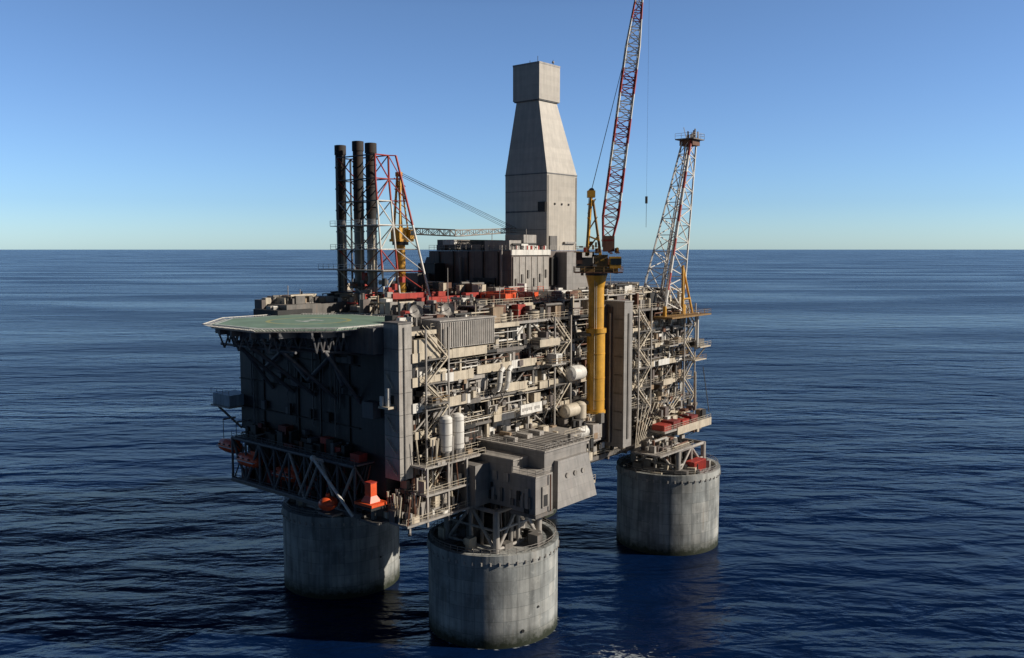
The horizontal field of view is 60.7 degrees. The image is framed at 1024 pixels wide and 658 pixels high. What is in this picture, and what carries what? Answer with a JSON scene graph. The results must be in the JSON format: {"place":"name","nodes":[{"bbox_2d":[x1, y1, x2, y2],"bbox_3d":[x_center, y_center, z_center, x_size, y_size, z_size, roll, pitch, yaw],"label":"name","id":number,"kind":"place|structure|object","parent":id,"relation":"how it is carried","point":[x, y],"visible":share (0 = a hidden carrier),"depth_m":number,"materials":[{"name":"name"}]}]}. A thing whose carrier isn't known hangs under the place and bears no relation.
{"place":"outdoors","nodes":[
{"label":"outdoors","id":0,"kind":"place"},
{"bbox_2d":[0,250,1023,657],"bbox_3d":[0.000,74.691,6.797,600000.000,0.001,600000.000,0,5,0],"label":"sea","id":1,"kind":"structure","parent":0,"point":[862,436],"depth_m":283.90,"materials":[{"name":"liquid"}]},
{"bbox_2d":[281,497,399,598],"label":"concrete leg","id":2,"kind":"object","parent":1,"relation":"in","point":[343,556],"visible":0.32,"depth_m":188.98,"materials":[{"name":"grey concrete"}]},
{"bbox_2d":[427,514,558,648],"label":"concrete leg","id":3,"kind":"object","parent":1,"relation":"in","point":[482,598],"visible":0.74,"depth_m":166.01,"materials":[{"name":"grey concrete"}]},
{"bbox_2d":[211,229,710,553],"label":"offshore oil platform","id":4,"kind":"structure","parent":3,"relation":"on","point":[496,349],"depth_m":181.30,"materials":[{"name":"metal"}]},
{"bbox_2d":[216,417,248,452],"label":"lifeboat","id":5,"kind":"object","parent":4,"relation":"attached to","point":[223,444],"visible":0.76,"depth_m":189.21,"materials":[{"name":"orange plastic"}]},
{"bbox_2d":[234,431,263,467],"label":"lifeboat","id":6,"kind":"object","parent":4,"relation":"attached to","point":[247,460],"visible":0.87,"depth_m":181.98,"materials":[{"name":"orange plastic"}]},
{"bbox_2d":[272,451,301,482],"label":"lifeboat","id":7,"kind":"object","parent":4,"relation":"attached to","point":[293,476],"visible":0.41,"depth_m":176.09,"materials":[{"name":"orange plastic"}]},
{"bbox_2d":[202,311,409,403],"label":"helideck","id":8,"kind":"object","parent":4,"relation":"on","point":[311,326],"visible":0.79,"depth_m":163.81,"materials":[{"name":"metal"}]},
{"bbox_2d":[318,493,337,510],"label":"rescue capsule","id":9,"kind":"object","parent":4,"relation":"on","point":[327,502],"visible":1,"depth_m":160.78,"materials":[{"name":"orange plastic"}]},
{"bbox_2d":[334,145,347,292],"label":"exhaust stack","id":10,"kind":"object","parent":4,"relation":"on","point":[339,150],"visible":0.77,"depth_m":206.28,"materials":[{"name":"metal"}]},
{"bbox_2d":[352,141,364,300],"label":"exhaust stack","id":11,"kind":"object","parent":4,"relation":"on","point":[358,185],"visible":0.78,"depth_m":203.41,"materials":[{"name":"metal"}]},
{"bbox_2d":[354,480,387,508],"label":"escape chute","id":12,"kind":"object","parent":4,"relation":"on","point":[371,499],"visible":1,"depth_m":157.94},
{"bbox_2d":[365,142,377,305],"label":"exhaust stack","id":13,"kind":"object","parent":4,"relation":"on","point":[371,148],"visible":0.76,"depth_m":199.48,"materials":[{"name":"metal"}]},
{"bbox_2d":[318,153,430,306],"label":"stack support tower","id":14,"kind":"structure","parent":4,"relation":"on","point":[388,291],"depth_m":200.05,"materials":[{"name":"metal"}]},
{"bbox_2d":[410,305,422,325],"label":"satellite dish","id":15,"kind":"object","parent":4,"relation":"on","point":[416,311],"visible":0.94,"depth_m":165.04,"materials":[{"name":"white metal"}]},
{"bbox_2d":[439,415,452,459],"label":"storage tank","id":16,"kind":"object","parent":4,"relation":"on","point":[445,429],"visible":0.99,"depth_m":162.52,"materials":[{"name":"white metal"}]},
{"bbox_2d":[442,303,454,317],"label":"satellite dish","id":17,"kind":"object","parent":4,"relation":"on","point":[448,309],"visible":0.96,"depth_m":170.13,"materials":[{"name":"white metal"}]},
{"bbox_2d":[389,172,515,292],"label":"pedestal crane","id":18,"kind":"object","parent":4,"relation":"on","point":[402,241],"visible":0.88,"depth_m":203.87,"materials":[{"name":"yellow metal"}]},
{"bbox_2d":[451,412,463,455],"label":"storage tank","id":19,"kind":"object","parent":4,"relation":"on","point":[458,426],"visible":0.9,"depth_m":164.92,"materials":[{"name":"white metal"}]},
{"bbox_2d":[453,426,596,519],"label":"equipment module","id":20,"kind":"object","parent":4,"relation":"on","point":[535,474],"visible":0.99,"depth_m":168.36,"materials":[{"name":"grey metal"}]},
{"bbox_2d":[516,401,541,417],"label":"name sign","id":21,"kind":"object","parent":4,"relation":"on","point":[535,407],"visible":1,"depth_m":181.42,"materials":[{"name":"white metal"}]},
{"bbox_2d":[505,61,576,250],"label":"drilling derrick","id":22,"kind":"object","parent":4,"relation":"on","point":[541,189],"visible":0.98,"depth_m":228.10,"materials":[{"name":"metal"}]},
{"bbox_2d":[573,0,648,413],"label":"pedestal crane","id":23,"kind":"object","parent":4,"relation":"on","point":[599,269],"visible":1,"depth_m":195.41,"materials":[{"name":"yellow metal"}]},
{"bbox_2d":[602,300,633,447],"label":"elevator tower","id":24,"kind":"structure","parent":4,"relation":"on","point":[618,326],"depth_m":207.62,"materials":[{"name":"grey metal"}]},
{"bbox_2d":[642,127,704,348],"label":"flare boom","id":25,"kind":"object","parent":4,"relation":"on","point":[687,143],"visible":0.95,"depth_m":234.09,"materials":[{"name":"metal"}]},
{"bbox_2d":[616,450,720,555],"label":"concrete leg","id":26,"kind":"object","parent":1,"relation":"in","point":[664,513],"visible":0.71,"depth_m":215.96,"materials":[{"name":"grey concrete"}]},
{"bbox_2d":[685,457,705,469],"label":"shipping container","id":27,"kind":"object","parent":26,"relation":"on","point":[699,461],"visible":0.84,"depth_m":220.16,"materials":[{"name":"red metal"}]},
{"bbox_2d":[0,0,1023,249],"label":"sky","id":28,"kind":"structure","parent":0,"point":[125,124],"materials":[{"name":"blue"}]}
]}

